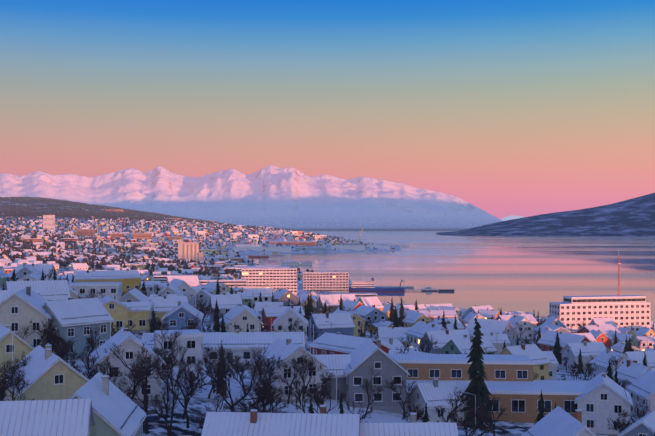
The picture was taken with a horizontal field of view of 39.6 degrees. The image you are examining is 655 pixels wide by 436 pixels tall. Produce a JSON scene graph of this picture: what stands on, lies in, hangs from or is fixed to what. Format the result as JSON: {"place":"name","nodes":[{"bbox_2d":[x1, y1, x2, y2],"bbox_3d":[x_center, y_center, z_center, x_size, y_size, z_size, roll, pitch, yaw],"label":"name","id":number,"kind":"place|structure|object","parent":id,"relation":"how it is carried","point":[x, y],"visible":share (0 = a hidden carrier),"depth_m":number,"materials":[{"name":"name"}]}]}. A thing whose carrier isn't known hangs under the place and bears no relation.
{"place":"outdoors","nodes":[
{"label":"outdoors","id":0,"kind":"place"},
{"bbox_2d":[0,165,501,230],"bbox_3d":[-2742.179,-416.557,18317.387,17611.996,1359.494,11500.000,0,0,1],"label":"massif","id":1,"kind":"object","parent":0,"point":[272,196],"depth_m":15486.64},
{"bbox_2d":[0,198,638,435],"bbox_3d":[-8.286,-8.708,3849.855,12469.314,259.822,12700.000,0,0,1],"label":"island terrain","id":2,"kind":"structure","parent":0,"point":[197,404],"depth_m":151.12,"materials":[{"name":"white snow"}]},
{"bbox_2d":[0,210,650,331],"bbox_3d":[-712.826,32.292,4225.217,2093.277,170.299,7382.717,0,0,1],"label":"town buildings","id":3,"kind":"structure","parent":2,"relation":"on","point":[626,310],"depth_m":1232.59,"materials":[{"name":"paint"}]},
{"bbox_2d":[0,263,654,435],"bbox_3d":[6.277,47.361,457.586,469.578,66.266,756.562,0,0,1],"label":"town buildings","id":4,"kind":"structure","parent":2,"relation":"on","point":[63,397],"depth_m":157.67,"materials":[{"name":"paint"}]},
{"bbox_2d":[0,196,654,435],"bbox_3d":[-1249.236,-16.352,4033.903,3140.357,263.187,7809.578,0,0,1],"label":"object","id":5,"kind":"object","parent":2,"relation":"on","point":[477,387],"visible":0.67,"depth_m":147.65,"materials":[{"name":"green plant"}]},
{"bbox_2d":[12,280,649,435],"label":"street furniture","id":6,"kind":"object","parent":2,"relation":"on","point":[152,414],"visible":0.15,"depth_m":130.48,"materials":[{"name":"paint"}]},
{"bbox_2d":[0,0,654,218],"label":"sky","id":7,"kind":"structure","parent":0,"point":[504,108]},
{"bbox_2d":[242,231,654,322],"bbox_3d":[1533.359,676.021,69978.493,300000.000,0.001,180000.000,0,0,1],"label":"sea water","id":8,"kind":"structure","parent":0,"point":[526,274],"depth_m":1703.33,"materials":[{"name":"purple liquid"}]},
{"bbox_2d":[500,215,522,220],"bbox_3d":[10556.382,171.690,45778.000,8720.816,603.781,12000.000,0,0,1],"label":"distant snowy mountain","id":9,"kind":"structure","parent":0,"point":[510,217],"depth_m":44835.45,"materials":[{"name":"white snow"}]},
{"bbox_2d":[436,193,654,235],"bbox_3d":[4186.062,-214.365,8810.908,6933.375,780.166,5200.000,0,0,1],"label":"hill terrain","id":10,"kind":"structure","parent":0,"point":[633,217],"depth_m":7363.93,"materials":[{"name":"snow"}]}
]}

